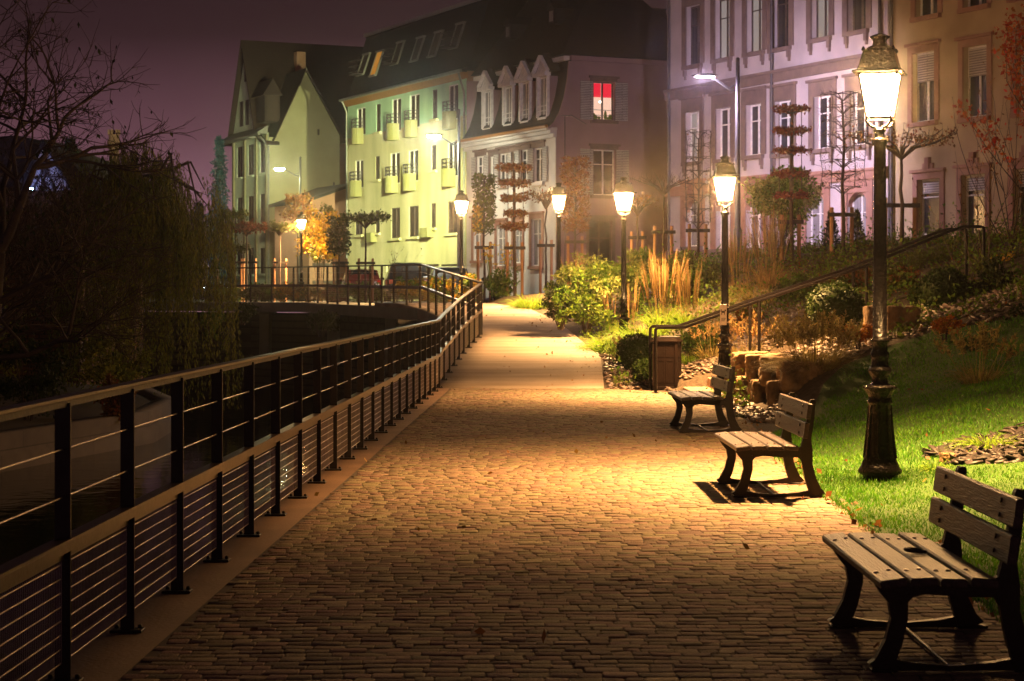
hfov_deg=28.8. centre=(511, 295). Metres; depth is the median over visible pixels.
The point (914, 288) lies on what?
boxwood ball
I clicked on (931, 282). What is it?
boxwood ball
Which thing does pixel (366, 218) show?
parasol tree
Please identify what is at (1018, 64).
autumn tree
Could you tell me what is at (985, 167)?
window
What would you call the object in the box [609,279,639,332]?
ornamental grass
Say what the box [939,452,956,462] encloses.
boulder
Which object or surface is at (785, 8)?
window
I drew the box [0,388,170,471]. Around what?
quay wall
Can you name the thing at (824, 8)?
window
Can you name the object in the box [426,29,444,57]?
roof window
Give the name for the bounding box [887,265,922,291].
leafy shrub
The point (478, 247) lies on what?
tree stakes
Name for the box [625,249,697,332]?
ornamental grass
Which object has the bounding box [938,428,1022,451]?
ornamental grass
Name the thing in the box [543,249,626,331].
leafy shrub
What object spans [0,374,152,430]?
bank
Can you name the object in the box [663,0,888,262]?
terrace house
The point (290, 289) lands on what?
flower bush
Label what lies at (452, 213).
window
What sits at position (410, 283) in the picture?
flower bush
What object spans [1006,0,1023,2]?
window
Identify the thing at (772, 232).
ornamental grass
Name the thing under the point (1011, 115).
window
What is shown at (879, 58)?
lantern post
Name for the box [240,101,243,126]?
window
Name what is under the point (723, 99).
window
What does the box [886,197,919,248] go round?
tree stakes
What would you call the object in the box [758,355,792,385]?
sandstone block
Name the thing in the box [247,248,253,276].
window
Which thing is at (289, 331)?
canal wall
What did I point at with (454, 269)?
parked car
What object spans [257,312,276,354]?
deck pier
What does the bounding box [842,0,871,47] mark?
window
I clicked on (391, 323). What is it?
deck pier
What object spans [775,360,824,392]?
sandstone block
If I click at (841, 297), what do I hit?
boxwood ball
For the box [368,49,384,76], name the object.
roof window
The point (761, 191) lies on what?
round tree
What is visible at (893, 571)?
bench
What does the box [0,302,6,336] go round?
window
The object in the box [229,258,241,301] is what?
tree stakes
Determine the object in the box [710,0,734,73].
window
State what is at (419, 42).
roof window
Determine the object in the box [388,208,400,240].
window
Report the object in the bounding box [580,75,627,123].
window
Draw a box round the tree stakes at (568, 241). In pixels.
[565,236,585,287]
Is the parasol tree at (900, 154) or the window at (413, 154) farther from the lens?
the window at (413, 154)
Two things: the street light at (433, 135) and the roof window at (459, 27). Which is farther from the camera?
the roof window at (459, 27)
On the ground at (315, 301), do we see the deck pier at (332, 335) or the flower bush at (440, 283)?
the flower bush at (440, 283)
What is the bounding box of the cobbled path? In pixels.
[120,388,1023,680]
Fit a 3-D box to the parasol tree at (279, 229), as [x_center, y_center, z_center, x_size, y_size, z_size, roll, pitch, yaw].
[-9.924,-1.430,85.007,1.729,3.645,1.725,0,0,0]
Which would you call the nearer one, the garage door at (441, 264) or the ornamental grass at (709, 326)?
the ornamental grass at (709, 326)
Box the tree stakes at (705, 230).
[686,224,709,265]
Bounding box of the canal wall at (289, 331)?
[143,312,450,393]
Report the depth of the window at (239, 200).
130.65 m
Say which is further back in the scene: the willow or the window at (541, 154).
the window at (541, 154)
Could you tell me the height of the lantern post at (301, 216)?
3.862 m
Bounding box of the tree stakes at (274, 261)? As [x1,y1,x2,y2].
[272,258,287,301]
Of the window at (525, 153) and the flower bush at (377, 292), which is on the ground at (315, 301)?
the flower bush at (377, 292)
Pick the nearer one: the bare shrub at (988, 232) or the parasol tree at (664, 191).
the bare shrub at (988, 232)
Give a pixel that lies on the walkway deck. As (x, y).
(356, 309)
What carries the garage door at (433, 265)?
in the apartment block at (408, 88)
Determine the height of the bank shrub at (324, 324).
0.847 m
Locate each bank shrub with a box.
[224,302,260,324]
[305,308,345,336]
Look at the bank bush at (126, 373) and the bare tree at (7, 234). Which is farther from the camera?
the bank bush at (126, 373)
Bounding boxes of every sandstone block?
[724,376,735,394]
[731,351,768,375]
[735,376,747,397]
[745,353,782,381]
[747,379,765,402]
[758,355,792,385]
[765,379,785,405]
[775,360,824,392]
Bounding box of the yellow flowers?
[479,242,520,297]
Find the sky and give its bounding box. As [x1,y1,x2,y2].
[0,0,666,312]
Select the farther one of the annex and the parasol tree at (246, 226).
the annex
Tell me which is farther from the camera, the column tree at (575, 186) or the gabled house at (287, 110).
the gabled house at (287, 110)
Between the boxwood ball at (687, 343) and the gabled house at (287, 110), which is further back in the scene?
the gabled house at (287, 110)
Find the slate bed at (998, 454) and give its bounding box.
[921,422,1023,464]
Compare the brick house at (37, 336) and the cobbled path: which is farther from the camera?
the brick house at (37, 336)
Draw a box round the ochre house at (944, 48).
[889,0,1023,238]
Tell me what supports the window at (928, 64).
in the ochre house at (944, 48)
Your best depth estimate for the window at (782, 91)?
64.39 m
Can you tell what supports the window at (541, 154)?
in the mansard house at (551, 84)
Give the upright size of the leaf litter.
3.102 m
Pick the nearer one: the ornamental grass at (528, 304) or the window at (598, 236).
the ornamental grass at (528, 304)
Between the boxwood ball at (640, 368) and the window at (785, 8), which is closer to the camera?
the boxwood ball at (640, 368)
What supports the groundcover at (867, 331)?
on the hillside
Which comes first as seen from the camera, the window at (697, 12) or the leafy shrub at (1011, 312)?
the leafy shrub at (1011, 312)
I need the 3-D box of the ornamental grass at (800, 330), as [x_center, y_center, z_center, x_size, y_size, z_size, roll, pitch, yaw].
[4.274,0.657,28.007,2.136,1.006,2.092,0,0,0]
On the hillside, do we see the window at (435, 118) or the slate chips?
the slate chips
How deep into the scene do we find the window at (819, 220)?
62.69 m
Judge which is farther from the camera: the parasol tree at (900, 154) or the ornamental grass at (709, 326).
the parasol tree at (900, 154)
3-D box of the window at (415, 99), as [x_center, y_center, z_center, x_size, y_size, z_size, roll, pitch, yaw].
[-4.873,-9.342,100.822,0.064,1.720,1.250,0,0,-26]
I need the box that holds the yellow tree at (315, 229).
[294,202,343,301]
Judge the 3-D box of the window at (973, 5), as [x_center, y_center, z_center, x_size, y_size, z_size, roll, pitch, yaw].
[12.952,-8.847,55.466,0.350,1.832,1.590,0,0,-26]
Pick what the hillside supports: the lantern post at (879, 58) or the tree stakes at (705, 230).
the tree stakes at (705, 230)
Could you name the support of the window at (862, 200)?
in the terrace house at (797, 52)
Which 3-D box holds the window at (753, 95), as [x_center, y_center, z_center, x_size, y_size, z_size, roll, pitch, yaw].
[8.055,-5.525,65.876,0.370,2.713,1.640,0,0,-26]
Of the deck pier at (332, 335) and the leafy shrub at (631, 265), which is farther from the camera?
the deck pier at (332, 335)
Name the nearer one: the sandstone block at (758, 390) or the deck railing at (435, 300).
the sandstone block at (758, 390)
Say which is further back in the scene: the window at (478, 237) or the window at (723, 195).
the window at (478, 237)
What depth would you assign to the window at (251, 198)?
128.28 m
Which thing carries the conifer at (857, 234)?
on the hillside
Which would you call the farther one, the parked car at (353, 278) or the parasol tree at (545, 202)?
the parked car at (353, 278)
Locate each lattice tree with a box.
[681,129,714,262]
[814,86,867,252]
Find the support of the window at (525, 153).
in the mansard house at (551, 84)
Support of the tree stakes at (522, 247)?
on the ground at (315, 301)
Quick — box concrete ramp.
[375,303,603,388]
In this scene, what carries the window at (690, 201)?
in the terrace house at (797, 52)
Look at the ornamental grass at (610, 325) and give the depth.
44.50 m
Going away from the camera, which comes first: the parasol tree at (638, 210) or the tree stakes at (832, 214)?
the tree stakes at (832, 214)
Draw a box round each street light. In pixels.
[273,157,301,281]
[425,109,460,298]
[691,57,741,254]
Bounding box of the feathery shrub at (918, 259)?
[895,242,960,269]
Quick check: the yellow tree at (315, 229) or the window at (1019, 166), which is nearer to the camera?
the window at (1019, 166)
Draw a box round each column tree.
[324,214,352,284]
[471,172,497,302]
[558,155,591,283]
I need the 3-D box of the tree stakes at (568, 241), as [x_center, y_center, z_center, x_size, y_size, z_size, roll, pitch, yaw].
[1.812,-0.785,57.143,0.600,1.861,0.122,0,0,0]
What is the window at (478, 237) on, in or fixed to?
in the mansard house at (551, 84)
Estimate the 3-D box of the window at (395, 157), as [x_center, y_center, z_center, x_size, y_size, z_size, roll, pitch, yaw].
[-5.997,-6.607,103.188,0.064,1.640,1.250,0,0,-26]
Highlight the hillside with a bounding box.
[489,242,1023,610]
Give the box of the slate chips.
[596,276,1023,422]
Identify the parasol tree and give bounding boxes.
[228,218,267,301]
[261,219,298,301]
[339,209,391,302]
[525,185,564,289]
[615,192,658,259]
[626,170,695,257]
[842,121,958,249]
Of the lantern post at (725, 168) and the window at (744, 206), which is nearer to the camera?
the lantern post at (725, 168)
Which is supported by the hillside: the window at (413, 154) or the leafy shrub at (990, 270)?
the leafy shrub at (990, 270)
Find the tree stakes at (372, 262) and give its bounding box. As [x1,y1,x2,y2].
[356,258,374,302]
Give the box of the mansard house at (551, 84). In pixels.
[455,0,666,302]
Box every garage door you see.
[425,264,438,273]
[441,264,456,265]
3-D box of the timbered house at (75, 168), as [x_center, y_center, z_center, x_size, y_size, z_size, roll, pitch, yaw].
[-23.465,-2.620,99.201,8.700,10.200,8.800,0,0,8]
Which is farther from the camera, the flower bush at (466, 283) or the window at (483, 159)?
the window at (483, 159)
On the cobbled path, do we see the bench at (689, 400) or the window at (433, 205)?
the bench at (689, 400)
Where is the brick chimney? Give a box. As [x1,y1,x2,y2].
[108,129,120,161]
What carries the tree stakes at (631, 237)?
on the hillside
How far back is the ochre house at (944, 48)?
56.36 m
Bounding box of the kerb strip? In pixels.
[12,388,449,680]
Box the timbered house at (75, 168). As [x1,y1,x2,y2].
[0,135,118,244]
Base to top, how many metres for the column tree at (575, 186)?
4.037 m
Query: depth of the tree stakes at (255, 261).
84.12 m
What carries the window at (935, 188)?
in the ochre house at (944, 48)
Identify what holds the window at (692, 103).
in the terrace house at (797, 52)
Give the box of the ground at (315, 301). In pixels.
[143,289,580,302]
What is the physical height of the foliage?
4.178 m
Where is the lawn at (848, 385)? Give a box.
[773,316,1023,623]
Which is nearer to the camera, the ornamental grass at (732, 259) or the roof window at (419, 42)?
the ornamental grass at (732, 259)
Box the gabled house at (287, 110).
[221,40,362,299]
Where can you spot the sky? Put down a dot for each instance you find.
(192, 53)
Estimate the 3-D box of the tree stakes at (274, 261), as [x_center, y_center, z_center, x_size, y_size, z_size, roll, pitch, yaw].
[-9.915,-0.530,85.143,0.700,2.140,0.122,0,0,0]
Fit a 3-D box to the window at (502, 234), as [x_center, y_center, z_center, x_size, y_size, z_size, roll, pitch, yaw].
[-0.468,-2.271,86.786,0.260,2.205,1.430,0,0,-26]
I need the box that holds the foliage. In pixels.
[568,193,1023,405]
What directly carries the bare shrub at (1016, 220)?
on the hillside
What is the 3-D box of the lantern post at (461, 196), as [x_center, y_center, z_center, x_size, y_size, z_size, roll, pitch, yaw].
[-1.590,-1.391,62.700,0.430,3.862,0.430,0,0,23]
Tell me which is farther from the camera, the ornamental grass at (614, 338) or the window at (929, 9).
the window at (929, 9)
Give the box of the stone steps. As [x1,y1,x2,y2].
[683,377,713,391]
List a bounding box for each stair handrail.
[647,228,967,389]
[652,225,985,392]
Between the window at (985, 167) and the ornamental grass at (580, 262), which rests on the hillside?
the ornamental grass at (580, 262)
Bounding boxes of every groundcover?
[839,323,872,348]
[930,314,966,340]
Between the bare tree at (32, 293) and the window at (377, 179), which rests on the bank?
the bare tree at (32, 293)
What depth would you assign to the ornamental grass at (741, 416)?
25.95 m
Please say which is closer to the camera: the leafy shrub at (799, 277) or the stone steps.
the stone steps
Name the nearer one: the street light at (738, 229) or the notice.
the notice
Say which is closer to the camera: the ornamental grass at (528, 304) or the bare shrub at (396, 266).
the ornamental grass at (528, 304)
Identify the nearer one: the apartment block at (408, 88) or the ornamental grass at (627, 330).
the ornamental grass at (627, 330)
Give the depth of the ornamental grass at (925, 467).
17.19 m
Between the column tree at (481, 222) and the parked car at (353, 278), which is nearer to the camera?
the column tree at (481, 222)
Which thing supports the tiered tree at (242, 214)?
on the ground at (315, 301)
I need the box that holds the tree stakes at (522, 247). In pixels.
[504,242,525,295]
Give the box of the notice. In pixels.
[720,304,728,324]
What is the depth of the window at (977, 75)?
55.59 m
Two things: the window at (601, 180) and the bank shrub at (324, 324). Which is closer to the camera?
the bank shrub at (324, 324)
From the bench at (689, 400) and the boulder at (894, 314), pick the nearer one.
the bench at (689, 400)
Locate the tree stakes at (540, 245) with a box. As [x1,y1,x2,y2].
[537,240,554,293]
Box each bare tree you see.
[0,0,207,360]
[0,114,177,370]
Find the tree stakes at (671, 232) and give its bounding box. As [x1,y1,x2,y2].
[651,226,675,267]
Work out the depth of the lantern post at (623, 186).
42.24 m
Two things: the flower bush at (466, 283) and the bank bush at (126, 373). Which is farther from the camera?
the flower bush at (466, 283)
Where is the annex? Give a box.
[268,184,345,299]
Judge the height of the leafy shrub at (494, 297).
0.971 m
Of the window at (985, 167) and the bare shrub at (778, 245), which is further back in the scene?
the window at (985, 167)
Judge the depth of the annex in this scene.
114.19 m
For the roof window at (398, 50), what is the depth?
104.39 m
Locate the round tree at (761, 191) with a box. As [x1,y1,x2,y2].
[738,164,825,254]
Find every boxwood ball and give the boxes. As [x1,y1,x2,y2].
[615,333,652,369]
[631,358,648,381]
[681,323,720,357]
[803,279,865,336]
[906,283,925,307]
[918,266,974,308]
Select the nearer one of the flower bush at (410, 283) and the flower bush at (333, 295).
the flower bush at (410, 283)
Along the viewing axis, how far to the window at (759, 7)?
66.05 m
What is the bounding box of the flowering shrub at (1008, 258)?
[986,251,1021,263]
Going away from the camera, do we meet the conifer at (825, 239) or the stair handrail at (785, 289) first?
the stair handrail at (785, 289)
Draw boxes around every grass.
[498,293,550,308]
[557,329,622,354]
[560,248,589,287]
[587,318,676,349]
[600,288,620,332]
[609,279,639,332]
[609,332,638,359]
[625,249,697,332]
[654,258,712,329]
[681,320,737,359]
[681,352,700,364]
[706,247,780,308]
[707,310,783,356]
[713,222,755,292]
[734,410,751,417]
[738,200,810,289]
[748,308,871,378]
[909,459,951,471]
[929,320,1023,390]
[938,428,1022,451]
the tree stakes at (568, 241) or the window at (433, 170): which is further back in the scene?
the window at (433, 170)
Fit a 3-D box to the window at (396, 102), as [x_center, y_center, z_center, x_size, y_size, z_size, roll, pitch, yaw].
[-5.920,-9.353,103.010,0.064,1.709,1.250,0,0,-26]
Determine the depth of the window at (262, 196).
126.38 m
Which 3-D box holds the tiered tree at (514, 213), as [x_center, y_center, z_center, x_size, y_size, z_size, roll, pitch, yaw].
[0.052,-1.868,56.993,1.155,4.013,1.240,0,0,4]
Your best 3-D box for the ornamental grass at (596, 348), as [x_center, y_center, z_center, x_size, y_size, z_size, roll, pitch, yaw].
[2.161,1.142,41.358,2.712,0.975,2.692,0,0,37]
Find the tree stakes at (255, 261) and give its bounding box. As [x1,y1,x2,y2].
[241,258,257,301]
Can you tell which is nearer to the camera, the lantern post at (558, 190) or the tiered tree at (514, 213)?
the lantern post at (558, 190)
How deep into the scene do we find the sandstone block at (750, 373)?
29.83 m
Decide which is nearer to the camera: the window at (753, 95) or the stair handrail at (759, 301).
the stair handrail at (759, 301)
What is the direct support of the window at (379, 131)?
in the apartment block at (408, 88)
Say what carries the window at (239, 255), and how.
in the gabled house at (287, 110)
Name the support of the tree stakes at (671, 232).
on the hillside
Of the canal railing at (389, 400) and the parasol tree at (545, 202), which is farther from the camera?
the parasol tree at (545, 202)
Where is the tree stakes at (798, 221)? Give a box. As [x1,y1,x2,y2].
[778,215,803,264]
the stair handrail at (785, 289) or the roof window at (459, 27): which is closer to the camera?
the stair handrail at (785, 289)
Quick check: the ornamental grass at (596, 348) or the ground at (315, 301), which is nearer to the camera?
the ornamental grass at (596, 348)
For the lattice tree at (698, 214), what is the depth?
50.96 m
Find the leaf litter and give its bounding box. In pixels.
[572,232,1023,403]
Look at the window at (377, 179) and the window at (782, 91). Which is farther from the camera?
the window at (377, 179)
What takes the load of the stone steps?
on the hillside
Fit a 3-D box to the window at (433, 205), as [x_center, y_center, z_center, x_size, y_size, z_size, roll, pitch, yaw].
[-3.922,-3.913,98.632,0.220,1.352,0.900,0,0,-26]
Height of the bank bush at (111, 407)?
1.253 m
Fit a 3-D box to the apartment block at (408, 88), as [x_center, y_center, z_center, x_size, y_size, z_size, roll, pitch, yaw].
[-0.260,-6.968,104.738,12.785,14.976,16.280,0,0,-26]
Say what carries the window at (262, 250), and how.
in the gabled house at (287, 110)
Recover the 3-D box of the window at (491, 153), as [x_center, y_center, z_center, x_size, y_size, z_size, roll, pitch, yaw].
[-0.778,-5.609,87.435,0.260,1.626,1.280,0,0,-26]
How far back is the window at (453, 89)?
96.57 m
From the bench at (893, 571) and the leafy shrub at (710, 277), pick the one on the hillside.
the leafy shrub at (710, 277)
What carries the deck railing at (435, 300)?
on the walkway deck
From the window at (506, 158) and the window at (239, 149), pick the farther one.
the window at (239, 149)
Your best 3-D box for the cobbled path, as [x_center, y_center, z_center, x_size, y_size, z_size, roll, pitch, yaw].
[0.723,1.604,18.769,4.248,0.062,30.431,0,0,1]
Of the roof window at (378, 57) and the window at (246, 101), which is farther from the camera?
the window at (246, 101)
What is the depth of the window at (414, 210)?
100.88 m
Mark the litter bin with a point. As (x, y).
(668, 361)
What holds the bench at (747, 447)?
on the cobbled path
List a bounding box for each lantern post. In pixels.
[296,212,306,301]
[453,190,468,297]
[550,183,567,285]
[611,177,636,335]
[710,156,739,392]
[852,33,907,481]
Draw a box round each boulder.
[863,306,872,328]
[887,306,920,332]
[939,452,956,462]
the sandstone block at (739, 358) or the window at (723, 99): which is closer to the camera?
the sandstone block at (739, 358)
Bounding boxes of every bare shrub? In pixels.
[388,244,421,301]
[747,202,800,264]
[912,142,1023,279]
[952,62,1023,252]
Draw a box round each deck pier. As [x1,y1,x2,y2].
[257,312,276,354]
[327,314,339,365]
[385,318,397,372]
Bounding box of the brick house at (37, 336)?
[0,225,142,384]
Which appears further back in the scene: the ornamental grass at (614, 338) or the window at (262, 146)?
the window at (262, 146)
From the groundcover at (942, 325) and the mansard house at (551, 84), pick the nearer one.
the groundcover at (942, 325)
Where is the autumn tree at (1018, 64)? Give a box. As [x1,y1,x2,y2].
[951,3,1023,192]
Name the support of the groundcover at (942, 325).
on the lawn at (848, 385)
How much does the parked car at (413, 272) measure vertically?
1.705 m
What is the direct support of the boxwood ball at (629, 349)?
on the hillside
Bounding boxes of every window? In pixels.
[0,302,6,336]
[234,147,242,179]
[236,252,242,275]
[237,197,241,222]
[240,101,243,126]
[245,99,248,124]
[246,144,253,177]
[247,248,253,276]
[249,196,253,221]
[257,142,264,175]
[257,248,264,275]
[259,194,264,223]
[352,221,363,237]
[356,159,362,187]
[357,52,370,76]
[358,107,364,134]
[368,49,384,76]
[372,156,380,181]
[373,104,381,134]
[374,210,380,235]
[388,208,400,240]
[389,40,405,65]
[391,152,399,183]
[393,98,400,130]
[406,206,419,239]
[408,35,425,62]
[409,149,417,180]
[411,93,419,127]
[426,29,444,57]
[428,145,436,172]
[429,89,437,121]
[431,203,436,229]
[444,201,456,235]
[448,21,465,49]
[448,142,456,176]
[449,84,457,118]
[469,216,482,263]
[471,149,487,186]
[486,149,499,185]
[493,218,507,268]
[494,146,511,188]
[508,144,521,185]
[509,216,523,265]
[515,142,533,180]
[527,211,544,268]
[529,140,547,185]
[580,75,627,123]
[580,143,628,198]
[585,215,617,268]
[678,94,704,175]
[678,178,705,250]
[681,0,704,79]
[707,178,734,254]
[708,90,734,171]
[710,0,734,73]
[740,85,767,170]
[740,174,766,253]
[741,0,766,67]
[766,81,797,167]
[767,0,793,60]
[801,170,830,245]
[805,76,837,164]
[806,0,833,54]
[841,73,874,161]
[841,170,872,241]
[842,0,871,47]
[904,39,940,127]
[909,0,942,22]
[909,157,945,237]
[952,152,991,238]
[954,31,993,123]
[957,0,991,13]
[1004,145,1023,231]
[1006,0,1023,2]
[1007,26,1023,117]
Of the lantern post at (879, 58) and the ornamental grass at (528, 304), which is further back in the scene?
the ornamental grass at (528, 304)
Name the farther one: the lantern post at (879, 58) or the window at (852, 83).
the window at (852, 83)
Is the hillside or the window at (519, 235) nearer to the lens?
the hillside
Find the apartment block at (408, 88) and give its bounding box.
[338,0,666,300]
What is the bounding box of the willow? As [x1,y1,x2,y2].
[44,131,243,410]
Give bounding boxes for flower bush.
[201,283,248,301]
[236,282,282,301]
[270,281,322,301]
[322,283,346,301]
[339,281,387,302]
[391,276,424,302]
[422,275,457,302]
[457,272,480,302]
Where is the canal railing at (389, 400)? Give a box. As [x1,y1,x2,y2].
[0,283,482,680]
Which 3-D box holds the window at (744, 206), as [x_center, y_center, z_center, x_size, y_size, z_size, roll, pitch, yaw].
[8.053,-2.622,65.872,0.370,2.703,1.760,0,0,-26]
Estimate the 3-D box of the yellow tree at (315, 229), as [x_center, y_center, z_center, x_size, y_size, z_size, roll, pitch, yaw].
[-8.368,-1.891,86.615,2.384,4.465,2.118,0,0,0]
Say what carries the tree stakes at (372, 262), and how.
on the ground at (315, 301)
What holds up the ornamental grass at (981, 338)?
on the lawn at (848, 385)
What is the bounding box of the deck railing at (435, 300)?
[145,264,482,334]
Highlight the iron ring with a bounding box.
[903,547,926,553]
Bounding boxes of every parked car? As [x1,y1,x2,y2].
[204,275,248,293]
[340,268,380,300]
[380,262,426,300]
[423,266,468,300]
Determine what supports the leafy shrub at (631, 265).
on the hillside
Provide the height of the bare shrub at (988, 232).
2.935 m
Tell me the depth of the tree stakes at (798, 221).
46.12 m
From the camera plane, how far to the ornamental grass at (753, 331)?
33.82 m
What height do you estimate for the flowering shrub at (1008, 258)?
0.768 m
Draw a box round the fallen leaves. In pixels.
[250,309,1023,647]
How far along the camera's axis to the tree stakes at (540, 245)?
59.12 m
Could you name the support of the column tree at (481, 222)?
on the ground at (315, 301)
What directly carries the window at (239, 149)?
in the gabled house at (287, 110)
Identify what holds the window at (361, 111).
in the apartment block at (408, 88)
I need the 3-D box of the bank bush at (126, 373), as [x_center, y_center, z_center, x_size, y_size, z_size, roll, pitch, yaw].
[-9.126,1.634,44.438,1.891,2.102,2.150,0,0,21]
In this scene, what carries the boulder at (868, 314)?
on the hillside
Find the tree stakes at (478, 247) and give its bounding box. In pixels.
[475,242,493,301]
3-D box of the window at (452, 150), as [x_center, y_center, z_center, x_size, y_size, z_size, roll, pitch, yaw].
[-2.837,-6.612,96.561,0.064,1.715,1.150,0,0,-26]
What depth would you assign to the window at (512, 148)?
85.29 m
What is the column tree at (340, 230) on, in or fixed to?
on the ground at (315, 301)
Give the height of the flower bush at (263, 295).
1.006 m
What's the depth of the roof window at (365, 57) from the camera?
108.71 m
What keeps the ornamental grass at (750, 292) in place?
on the hillside
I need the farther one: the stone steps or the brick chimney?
the brick chimney
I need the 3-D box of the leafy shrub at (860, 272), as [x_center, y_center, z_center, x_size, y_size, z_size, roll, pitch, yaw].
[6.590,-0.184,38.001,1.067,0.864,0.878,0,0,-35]
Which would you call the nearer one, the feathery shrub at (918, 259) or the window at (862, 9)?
the feathery shrub at (918, 259)
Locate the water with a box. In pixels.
[0,383,366,680]
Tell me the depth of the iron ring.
8.90 m
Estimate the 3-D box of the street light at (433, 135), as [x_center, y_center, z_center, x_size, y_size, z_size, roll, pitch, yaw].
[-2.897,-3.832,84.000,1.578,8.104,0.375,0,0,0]
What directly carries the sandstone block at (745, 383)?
on the hillside
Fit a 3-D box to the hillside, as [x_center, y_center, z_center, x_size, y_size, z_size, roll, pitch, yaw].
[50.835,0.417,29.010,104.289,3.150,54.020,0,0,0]
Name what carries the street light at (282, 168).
on the ground at (315, 301)
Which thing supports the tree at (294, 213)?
on the ground at (315, 301)
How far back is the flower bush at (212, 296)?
81.81 m
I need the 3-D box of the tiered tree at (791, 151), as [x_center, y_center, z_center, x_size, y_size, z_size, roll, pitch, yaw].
[6.455,-2.542,46.008,1.035,3.858,1.040,0,0,-7]
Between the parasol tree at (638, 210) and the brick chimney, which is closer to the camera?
the parasol tree at (638, 210)
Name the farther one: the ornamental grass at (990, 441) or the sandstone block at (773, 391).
the sandstone block at (773, 391)
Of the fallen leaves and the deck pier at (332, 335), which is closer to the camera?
the fallen leaves
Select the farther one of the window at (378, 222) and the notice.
the window at (378, 222)
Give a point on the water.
(22, 490)
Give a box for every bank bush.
[65,324,156,388]
[93,372,137,420]
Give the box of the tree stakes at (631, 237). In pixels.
[628,231,646,261]
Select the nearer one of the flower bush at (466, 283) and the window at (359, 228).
the flower bush at (466, 283)
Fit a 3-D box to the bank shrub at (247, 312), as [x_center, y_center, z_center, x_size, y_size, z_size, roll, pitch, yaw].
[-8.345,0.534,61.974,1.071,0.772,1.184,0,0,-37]
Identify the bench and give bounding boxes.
[668,363,743,432]
[714,392,825,497]
[822,466,1023,673]
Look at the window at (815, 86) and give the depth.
62.48 m
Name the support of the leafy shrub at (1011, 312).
on the hillside
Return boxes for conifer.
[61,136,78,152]
[176,200,216,298]
[199,135,237,311]
[817,210,840,251]
[846,208,869,249]
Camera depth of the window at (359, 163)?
107.94 m
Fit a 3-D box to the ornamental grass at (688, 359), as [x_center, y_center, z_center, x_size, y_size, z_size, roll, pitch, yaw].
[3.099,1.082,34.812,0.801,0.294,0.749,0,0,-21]
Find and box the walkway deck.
[144,302,426,319]
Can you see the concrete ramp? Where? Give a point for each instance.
(484, 362)
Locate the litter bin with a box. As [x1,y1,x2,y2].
[651,336,682,389]
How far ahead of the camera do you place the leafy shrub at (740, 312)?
37.97 m
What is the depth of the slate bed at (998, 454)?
17.69 m
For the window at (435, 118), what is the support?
in the apartment block at (408, 88)
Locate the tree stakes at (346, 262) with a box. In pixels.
[331,258,348,300]
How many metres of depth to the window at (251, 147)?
128.28 m
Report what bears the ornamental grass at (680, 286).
on the hillside
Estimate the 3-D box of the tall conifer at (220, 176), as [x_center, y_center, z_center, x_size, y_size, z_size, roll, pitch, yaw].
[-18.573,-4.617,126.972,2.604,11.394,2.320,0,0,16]
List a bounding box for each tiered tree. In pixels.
[219,207,253,291]
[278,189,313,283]
[494,162,532,295]
[769,102,812,262]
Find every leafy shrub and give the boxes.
[481,271,512,300]
[538,280,584,329]
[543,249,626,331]
[612,246,653,310]
[654,247,720,305]
[732,307,766,326]
[769,270,827,302]
[824,264,872,288]
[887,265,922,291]
[968,256,1017,295]
[987,302,1023,322]
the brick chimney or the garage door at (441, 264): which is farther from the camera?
the brick chimney
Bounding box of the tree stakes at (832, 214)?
[827,207,856,251]
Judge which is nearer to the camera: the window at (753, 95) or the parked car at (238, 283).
the window at (753, 95)
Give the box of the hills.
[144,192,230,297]
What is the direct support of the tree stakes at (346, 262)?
on the ground at (315, 301)
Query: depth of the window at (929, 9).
57.58 m
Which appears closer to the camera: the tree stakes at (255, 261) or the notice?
the notice
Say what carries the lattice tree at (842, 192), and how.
on the hillside

